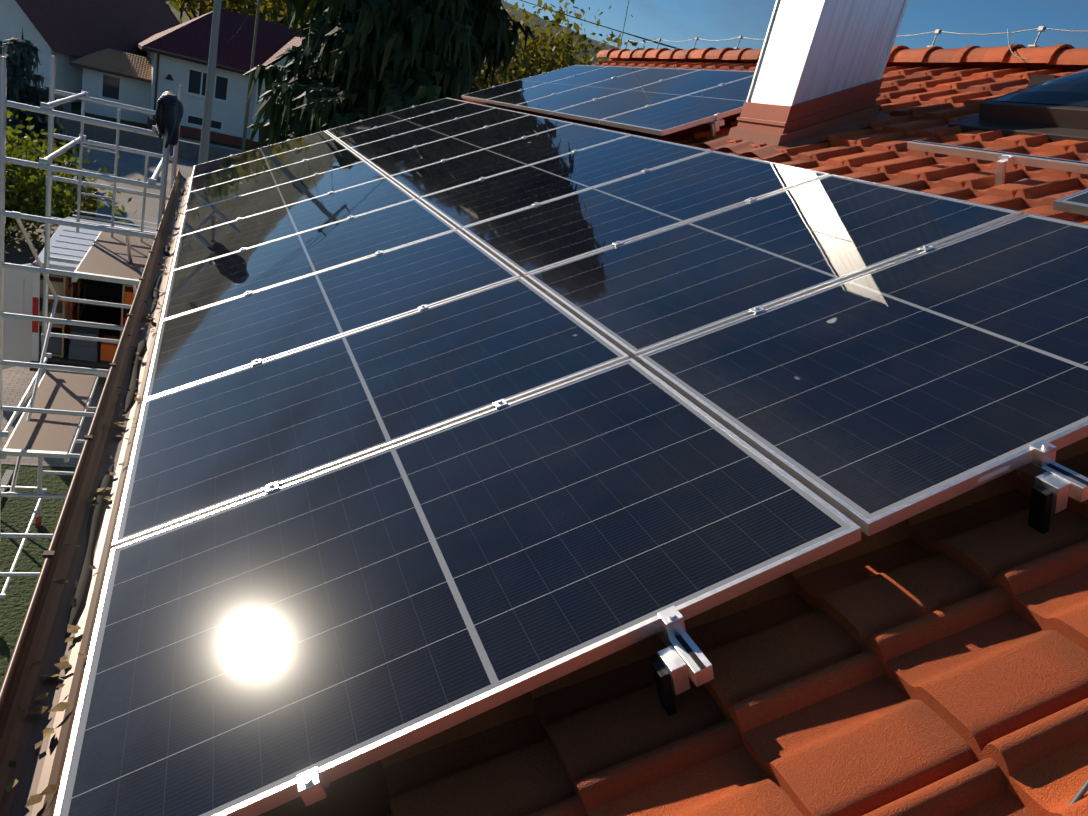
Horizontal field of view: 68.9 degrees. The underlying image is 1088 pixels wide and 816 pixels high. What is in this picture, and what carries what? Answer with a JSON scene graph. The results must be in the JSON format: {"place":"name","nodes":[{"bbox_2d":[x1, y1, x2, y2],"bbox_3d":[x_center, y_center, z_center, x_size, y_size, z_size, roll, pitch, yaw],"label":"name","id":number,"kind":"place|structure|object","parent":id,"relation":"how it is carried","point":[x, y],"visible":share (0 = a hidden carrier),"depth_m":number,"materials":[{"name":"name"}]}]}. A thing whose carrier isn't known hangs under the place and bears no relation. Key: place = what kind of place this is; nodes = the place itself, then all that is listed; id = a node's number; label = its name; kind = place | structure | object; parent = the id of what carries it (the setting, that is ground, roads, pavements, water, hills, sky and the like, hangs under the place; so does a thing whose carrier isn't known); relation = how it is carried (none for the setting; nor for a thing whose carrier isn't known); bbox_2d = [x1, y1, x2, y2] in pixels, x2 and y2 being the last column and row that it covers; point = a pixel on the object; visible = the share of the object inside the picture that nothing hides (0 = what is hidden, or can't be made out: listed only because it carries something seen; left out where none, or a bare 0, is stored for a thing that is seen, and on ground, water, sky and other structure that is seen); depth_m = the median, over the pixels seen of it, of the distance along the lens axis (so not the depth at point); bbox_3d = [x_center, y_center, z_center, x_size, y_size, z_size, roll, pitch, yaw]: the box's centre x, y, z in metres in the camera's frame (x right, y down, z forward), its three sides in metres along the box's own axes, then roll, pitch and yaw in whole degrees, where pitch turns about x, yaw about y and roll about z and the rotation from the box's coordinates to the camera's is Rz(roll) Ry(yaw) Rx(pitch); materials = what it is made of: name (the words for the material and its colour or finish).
{"place":"outdoors","nodes":[
{"label":"outdoors","id":0,"kind":"place"},
{"bbox_2d":[0,55,182,599],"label":"scaffolding","id":1,"kind":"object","parent":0,"point":[55,412],"depth_m":8.81,"materials":[{"name":"silver metal"}]},
{"bbox_2d":[155,91,183,147],"bbox_3d":[-3.635,-2.789,7.672,0.192,0.516,0.404,11,19,-10],"label":"glove","id":2,"kind":"object","parent":1,"relation":"hanging from","point":[169,112],"visible":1,"depth_m":7.57,"materials":[{"name":"black fabric"}]},
{"bbox_2d":[27,140,198,229],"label":"street","id":3,"kind":"structure","parent":0,"point":[131,166],"depth_m":30.32,"materials":[{"name":"grey asphalt"}]},
{"bbox_2d":[198,0,675,163],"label":"utility poles","id":4,"kind":"object","parent":3,"relation":"on","point":[206,120],"visible":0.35,"depth_m":27.33,"materials":[{"name":"concrete"}]},
{"bbox_2d":[0,0,620,687],"bbox_3d":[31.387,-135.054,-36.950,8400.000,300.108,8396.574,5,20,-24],"label":"vegetation","id":5,"kind":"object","parent":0,"point":[16,518],"depth_m":11.25,"materials":[{"name":"green plant"}]},
{"bbox_2d":[1,470,13,499],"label":"path kerbs","id":6,"kind":"structure","parent":5,"relation":"on","point":[6,477],"depth_m":11.96,"materials":[{"name":"grey concrete"}]},
{"bbox_2d":[1,29,85,178],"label":"blue spruce","id":7,"kind":"object","parent":5,"relation":"on","point":[21,54],"visible":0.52,"depth_m":27.07,"materials":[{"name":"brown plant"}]},
{"bbox_2d":[1,222,106,466],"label":"driveway paving","id":8,"kind":"structure","parent":5,"relation":"on","point":[16,381],"depth_m":15.05,"materials":[{"name":"concrete"}]},
{"bbox_2d":[15,167,97,290],"bbox_3d":[-23.362,-9.852,26.680,30.859,3.388,4.480,23,21,26],"label":"bush","id":9,"kind":"object","parent":5,"relation":"on","point":[40,249],"visible":0.17,"depth_m":23.82,"materials":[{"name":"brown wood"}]},
{"bbox_2d":[4,109,140,262],"bbox_3d":[-14.703,-5.688,20.903,7.135,4.700,6.948,5,20,-24],"label":"bush","id":10,"kind":"object","parent":5,"relation":"on","point":[22,196],"visible":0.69,"depth_m":20.87,"materials":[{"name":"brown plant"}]},
{"bbox_2d":[3,210,156,377],"bbox_3d":[-9.401,-2.528,17.286,3.453,2.434,6.260,5,24,-24],"label":"shed","id":11,"kind":"object","parent":5,"relation":"on","point":[22,342],"visible":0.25,"depth_m":15.43,"materials":[{"name":"white paint"}]},
{"bbox_2d":[0,0,180,101],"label":"white house","id":12,"kind":"structure","parent":5,"relation":"on","point":[65,33],"depth_m":39.61,"materials":[{"name":"paint"}]},
{"bbox_2d":[169,0,185,23],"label":"tree","id":13,"kind":"object","parent":5,"relation":"on","point":[181,10],"visible":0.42,"depth_m":131.37,"materials":[{"name":"green plant"}]},
{"bbox_2d":[38,8,320,161],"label":"house","id":14,"kind":"structure","parent":5,"relation":"on","point":[175,58],"depth_m":39.04,"materials":[{"name":"paint"}]},
{"bbox_2d":[168,0,270,21],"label":"tree","id":15,"kind":"object","parent":5,"relation":"on","point":[190,5],"visible":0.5,"depth_m":86.85,"materials":[{"name":"green plant"}]},
{"bbox_2d":[167,0,283,22],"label":"tree","id":16,"kind":"object","parent":5,"relation":"on","point":[238,8],"visible":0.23,"depth_m":101.07,"materials":[{"name":"green plant"}]},
{"bbox_2d":[231,0,287,24],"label":"tree","id":17,"kind":"object","parent":5,"relation":"on","point":[283,20],"visible":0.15,"depth_m":106.87,"materials":[{"name":"green plant"}]},
{"bbox_2d":[250,0,338,47],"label":"tree","id":18,"kind":"object","parent":5,"relation":"on","point":[280,5],"visible":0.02,"depth_m":84.86,"materials":[{"name":"green plant"}]},
{"bbox_2d":[243,0,535,147],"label":"spruce","id":19,"kind":"object","parent":5,"relation":"on","point":[376,58],"visible":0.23,"depth_m":18.78,"materials":[{"name":"green plant"}]},
{"bbox_2d":[470,0,645,89],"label":"autumn tree","id":20,"kind":"object","parent":5,"relation":"on","point":[562,51],"visible":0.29,"depth_m":38.74,"materials":[{"name":"green plant"}]},
{"bbox_2d":[579,31,655,63],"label":"tree","id":21,"kind":"object","parent":5,"relation":"on","point":[616,39],"visible":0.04,"depth_m":62.25,"materials":[{"name":"green plant"}]},
{"bbox_2d":[504,0,1087,49],"label":"sky","id":22,"kind":"structure","parent":0,"point":[669,20],"materials":[{"name":"blue"}]},
{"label":"house","id":23,"kind":"structure","parent":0},
{"bbox_2d":[60,59,1087,815],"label":"roof tiles","id":24,"kind":"object","parent":23,"relation":"on","point":[932,661],"visible":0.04,"depth_m":1.65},
{"bbox_2d":[0,169,191,815],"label":"gutter","id":25,"kind":"object","parent":24,"relation":"attached to","point":[42,639],"depth_m":2.49,"materials":[{"name":"metal"}]},
{"bbox_2d":[65,189,183,637],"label":"leaves","id":26,"kind":"object","parent":25,"relation":"in","point":[93,525],"visible":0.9,"depth_m":2.98,"materials":[{"name":"brown plant"}]},
{"bbox_2d":[230,72,1087,806],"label":"mounting brackets","id":27,"kind":"object","parent":24,"relation":"on","point":[682,656],"visible":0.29,"depth_m":1.81,"materials":[{"name":"silver metal"}]},
{"bbox_2d":[54,65,1087,815],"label":"solar panels","id":28,"kind":"object","parent":27,"relation":"on","point":[426,539],"visible":1,"depth_m":2.46,"materials":[{"name":"black glass"}]},
{"bbox_2d":[978,465,1008,482],"bbox_3d":[1.043,0.152,1.839,0.086,0.051,0.001,5,20,-24],"label":"frame label","id":29,"kind":"object","parent":28,"relation":"attached to","point":[994,473],"visible":1,"depth_m":1.84,"materials":[{"name":"white"}]},
{"bbox_2d":[696,0,908,158],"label":"chimney","id":30,"kind":"object","parent":24,"relation":"on","point":[820,67],"visible":0.94,"depth_m":5.43,"materials":[{"name":"white paint"}]},
{"bbox_2d":[948,68,1087,141],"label":"skylight","id":31,"kind":"object","parent":24,"relation":"on","point":[1055,110],"visible":0.94,"depth_m":4.58,"materials":[{"name":"grey"}]},
{"bbox_2d":[1027,74,1060,86],"bbox_3d":[3.436,-2.193,5.281,0.350,0.120,0.220,-20,29,-13],"label":"vent tile","id":32,"kind":"object","parent":24,"relation":"on","point":[1036,79],"visible":0.38,"depth_m":5.25,"materials":[{"name":"grey tile"}]},
{"bbox_2d":[1068,779,1087,804],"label":"wire rope","id":33,"kind":"object","parent":24,"relation":"attached to","point":[1081,792],"visible":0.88,"depth_m":1.31,"materials":[{"name":"grey"}]},
{"bbox_2d":[596,44,1087,71],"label":"ridge tiles","id":34,"kind":"object","parent":23,"relation":"on","point":[1067,57],"visible":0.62,"depth_m":6.58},
{"bbox_2d":[619,0,1087,59],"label":"lightning conductor","id":35,"kind":"object","parent":34,"relation":"on","point":[1039,28],"visible":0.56,"depth_m":6.77,"materials":[{"name":"silver metal"}]}
]}

